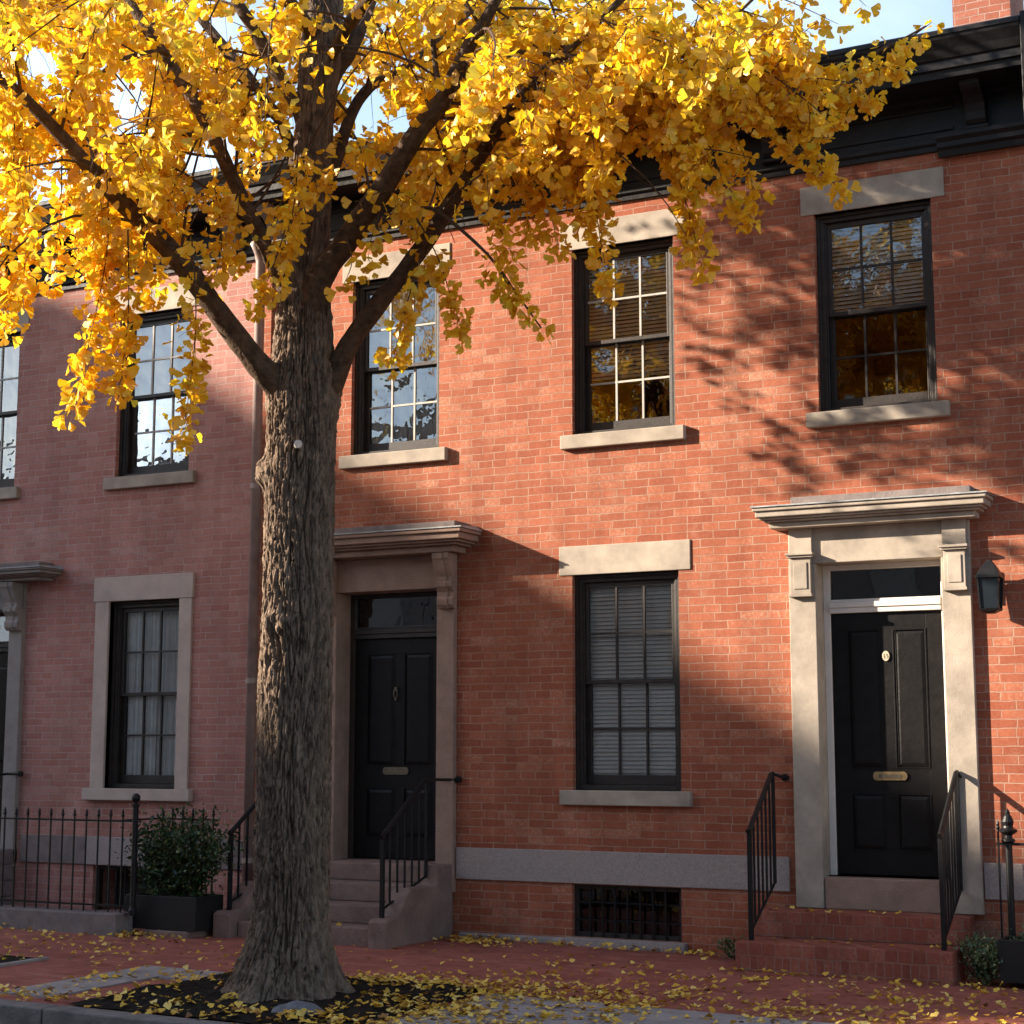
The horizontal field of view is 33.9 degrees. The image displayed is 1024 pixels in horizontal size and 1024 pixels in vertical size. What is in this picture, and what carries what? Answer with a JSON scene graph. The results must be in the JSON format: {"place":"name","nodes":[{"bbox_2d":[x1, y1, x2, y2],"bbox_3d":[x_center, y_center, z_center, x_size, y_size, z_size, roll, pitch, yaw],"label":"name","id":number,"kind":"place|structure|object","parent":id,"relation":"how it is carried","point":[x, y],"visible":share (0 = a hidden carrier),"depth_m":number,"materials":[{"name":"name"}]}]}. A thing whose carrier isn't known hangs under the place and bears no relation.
{"place":"outdoors","nodes":[
{"label":"outdoors","id":0,"kind":"place"},
{"bbox_2d":[0,965,835,1023],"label":"concrete pavement","id":1,"kind":"structure","parent":0,"point":[665,1015],"depth_m":10.84,"materials":[{"name":"grey concrete"}]},
{"bbox_2d":[68,971,483,1023],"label":"tree bed soil","id":2,"kind":"object","parent":1,"relation":"on","point":[210,994],"visible":0.53,"depth_m":10.89,"materials":[{"name":"black soil"}]},
{"bbox_2d":[271,1000,324,1014],"bbox_3d":[-1.335,3.105,10.499,0.400,0.104,0.296,-4,-9,27],"label":"rock","id":3,"kind":"object","parent":2,"relation":"on","point":[297,1004],"visible":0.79,"depth_m":10.44,"materials":[{"name":"grey stone"}]},
{"bbox_2d":[0,0,944,1002],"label":"ginkgo tree","id":4,"kind":"object","parent":2,"relation":"on","point":[498,78],"visible":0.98,"depth_m":11.34,"materials":[{"name":"yellow plant"}]},
{"bbox_2d":[0,907,1023,1023],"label":"sidewalk","id":5,"kind":"structure","parent":0,"point":[408,960],"depth_m":12.66,"materials":[{"name":"brick"}]},
{"bbox_2d":[0,848,16,904],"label":"stone stoop","id":6,"kind":"object","parent":5,"relation":"on","point":[8,876],"visible":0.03,"depth_m":17.29,"materials":[{"name":"grey stone"}]},
{"bbox_2d":[0,771,23,776],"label":"stair railing","id":7,"kind":"object","parent":6,"relation":"on","point":[19,773],"visible":1,"depth_m":17.45,"materials":[{"name":"metal"}]},
{"bbox_2d":[0,954,48,967],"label":"tree pit","id":8,"kind":"object","parent":5,"relation":"on","point":[10,960],"visible":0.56,"depth_m":12.96,"materials":[{"name":"concrete"}]},
{"bbox_2d":[0,793,214,936],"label":"iron fence","id":9,"kind":"object","parent":5,"relation":"on","point":[89,921],"visible":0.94,"depth_m":15.07,"materials":[{"name":"metal"}]},
{"bbox_2d":[0,167,263,910],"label":"brick house","id":10,"kind":"structure","parent":5,"relation":"on","point":[124,557],"depth_m":17.26,"materials":[{"name":"red brick"}]},
{"bbox_2d":[0,309,28,499],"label":"window","id":11,"kind":"structure","parent":10,"relation":"in","point":[9,356],"depth_m":18.50,"materials":[{"name":"glass"}]},
{"bbox_2d":[0,561,64,872],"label":"doorway","id":12,"kind":"structure","parent":10,"relation":"in","point":[15,578],"depth_m":17.64,"materials":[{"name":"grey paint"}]},
{"bbox_2d":[97,865,157,910],"bbox_3d":[-3.497,3.819,17.247,1.200,0.600,1.170,-4,-9,27],"label":"basement window","id":13,"kind":"structure","parent":10,"relation":"in","point":[126,878],"depth_m":16.99,"materials":[{"name":"paint"}]},
{"bbox_2d":[81,572,194,801],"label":"window","id":14,"kind":"structure","parent":10,"relation":"in","point":[150,696],"depth_m":17.11,"materials":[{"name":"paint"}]},
{"bbox_2d":[103,284,198,490],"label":"window","id":15,"kind":"structure","parent":10,"relation":"in","point":[144,436],"depth_m":17.56,"materials":[{"name":"glass"}]},
{"bbox_2d":[242,241,266,881],"bbox_3d":[-2.534,0.581,16.368,0.140,6.665,0.211,-4,-9,27],"label":"drainpipe","id":16,"kind":"object","parent":10,"relation":"attached to","point":[252,640],"visible":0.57,"depth_m":16.32,"materials":[{"name":"metal"}]},
{"bbox_2d":[124,891,222,938],"bbox_3d":[-3.001,3.631,14.996,0.790,0.440,0.540,-4,-9,27],"label":"planter","id":17,"kind":"object","parent":5,"relation":"on","point":[185,917],"visible":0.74,"depth_m":14.77,"materials":[{"name":"metal"}]},
{"bbox_2d":[114,799,250,896],"bbox_3d":[-2.957,3.060,15.084,1.344,0.953,0.805,-4,-9,27],"label":"shrub","id":18,"kind":"object","parent":17,"relation":"in","point":[180,870],"visible":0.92,"depth_m":14.97,"materials":[{"name":"green plant"}]},
{"bbox_2d":[213,858,452,949],"bbox_3d":[-1.519,3.505,15.050,1.780,0.705,1.425,-4,-9,27],"label":"brownstone stoop","id":19,"kind":"object","parent":5,"relation":"on","point":[421,911],"visible":0.52,"depth_m":14.76,"materials":[{"name":"stone"}]},
{"bbox_2d":[227,801,255,909],"bbox_3d":[-2.271,3.008,15.408,0.059,1.170,1.088,-4,-9,27],"label":"stair railing","id":20,"kind":"object","parent":19,"relation":"on","point":[230,832],"visible":0.53,"depth_m":15.01,"materials":[{"name":"metal"}]},
{"bbox_2d":[379,776,461,917],"bbox_3d":[-0.842,2.909,14.707,0.169,1.170,1.113,-6,-10,35],"label":"stair railing","id":21,"kind":"object","parent":19,"relation":"on","point":[388,828],"visible":0.98,"depth_m":14.59,"materials":[{"name":"metal"}]},
{"bbox_2d":[0,906,1023,1023],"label":"fallen leaves","id":22,"kind":"object","parent":5,"relation":"on","point":[433,1008],"visible":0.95,"depth_m":11.30,"materials":[{"name":"yellow plant"}]},
{"bbox_2d":[238,0,1023,973],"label":"brick house","id":23,"kind":"structure","parent":5,"relation":"on","point":[652,578],"depth_m":14.46,"materials":[{"name":"red brick"}]},
{"bbox_2d":[339,243,450,469],"bbox_3d":[-1.072,-1.467,16.169,1.202,2.096,0.318,-4,-9,27],"label":"window","id":24,"kind":"structure","parent":23,"relation":"in","point":[396,422],"depth_m":16.23,"materials":[{"name":"glass"}]},
{"bbox_2d":[330,520,481,891],"bbox_3d":[-0.907,1.872,16.107,1.974,3.325,1.902,-4,-9,27],"label":"doorway","id":25,"kind":"structure","parent":23,"relation":"in","point":[394,677],"depth_m":15.76,"materials":[{"name":"paint"}]},
{"bbox_2d":[560,209,685,449],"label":"window","id":26,"kind":"structure","parent":23,"relation":"in","point":[625,364],"depth_m":15.22,"materials":[{"name":"glass"}]},
{"bbox_2d":[559,539,692,806],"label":"window","id":27,"kind":"structure","parent":23,"relation":"in","point":[627,653],"depth_m":14.75,"materials":[{"name":"glass"}]},
{"bbox_2d":[564,884,687,952],"bbox_3d":[0.978,3.462,14.323,1.110,0.545,0.185,-4,-9,27],"label":"basement window","id":28,"kind":"structure","parent":23,"relation":"in","point":[604,911],"depth_m":14.36,"materials":[{"name":"paint"}]},
{"bbox_2d":[750,485,993,914],"bbox_3d":[3.232,1.581,14.074,1.934,3.330,1.752,-4,-9,27],"label":"doorway","id":29,"kind":"structure","parent":23,"relation":"in","point":[883,675],"depth_m":13.66,"materials":[{"name":"stone"}]},
{"bbox_2d":[800,166,950,428],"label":"window","id":30,"kind":"structure","parent":23,"relation":"in","point":[877,342],"depth_m":14.24,"materials":[{"name":"glass"}]},
{"bbox_2d":[975,560,1003,613],"bbox_3d":[3.743,0.586,13.146,0.189,0.420,0.254,-4,-9,27],"label":"wall lantern","id":31,"kind":"object","parent":23,"relation":"attached to","point":[989,577],"depth_m":13.06,"materials":[{"name":"metal"}]},
{"bbox_2d":[711,934,747,958],"bbox_3d":[1.835,3.553,13.652,0.278,0.287,0.392,6,-10,-35],"label":"shrub","id":32,"kind":"object","parent":5,"relation":"on","point":[730,948],"visible":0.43,"depth_m":13.67,"materials":[{"name":"green plant"}]},
{"bbox_2d":[735,876,975,986],"bbox_3d":[2.687,3.251,13.056,1.660,0.748,1.015,-4,-9,27],"label":"brick stoop","id":33,"kind":"object","parent":5,"relation":"on","point":[883,959],"visible":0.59,"depth_m":12.89,"materials":[{"name":"red brick"}]},
{"bbox_2d":[746,771,788,939],"bbox_3d":[2.051,2.728,13.438,0.131,1.291,0.738,-4,-9,27],"label":"stair railing","id":34,"kind":"object","parent":33,"relation":"on","point":[751,877],"visible":1,"depth_m":13.41,"materials":[{"name":"metal"}]},
{"bbox_2d":[937,770,962,950],"bbox_3d":[3.354,2.624,12.778,0.081,1.311,0.728,-4,-9,27],"label":"stair railing","id":35,"kind":"object","parent":33,"relation":"on","point":[953,796],"visible":1,"depth_m":12.76,"materials":[{"name":"metal"}]},
{"bbox_2d":[951,926,1004,985],"bbox_3d":[3.481,3.261,12.323,0.435,0.442,0.479,1,-8,-10],"label":"shrub","id":36,"kind":"object","parent":5,"relation":"on","point":[987,959],"visible":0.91,"depth_m":12.30,"materials":[{"name":"green plant"}]},
{"bbox_2d":[996,808,1023,937],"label":"iron fence","id":37,"kind":"object","parent":5,"relation":"on","point":[1007,830],"visible":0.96,"depth_m":12.58,"materials":[{"name":"black metal"}]},
{"bbox_2d":[998,936,1023,983],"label":"planter","id":38,"kind":"object","parent":5,"relation":"on","point":[1011,955],"visible":0.98,"depth_m":12.14,"materials":[{"name":"metal"}]},
{"bbox_2d":[995,925,1023,941],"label":"shrub","id":39,"kind":"object","parent":38,"relation":"in","point":[1022,935],"visible":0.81,"depth_m":12.31,"materials":[{"name":"green plant"}]},
{"bbox_2d":[0,0,1023,208],"label":"sky","id":40,"kind":"structure","parent":0,"point":[896,18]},
{"bbox_3d":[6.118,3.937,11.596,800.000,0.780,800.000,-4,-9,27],"label":"ground","id":41,"kind":"structure","parent":0,"visible":0},
{"bbox_2d":[0,999,238,1023],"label":"curb","id":42,"kind":"structure","parent":41,"relation":"on","point":[17,1012],"depth_m":10.60,"materials":[{"name":"stone"}]}
]}

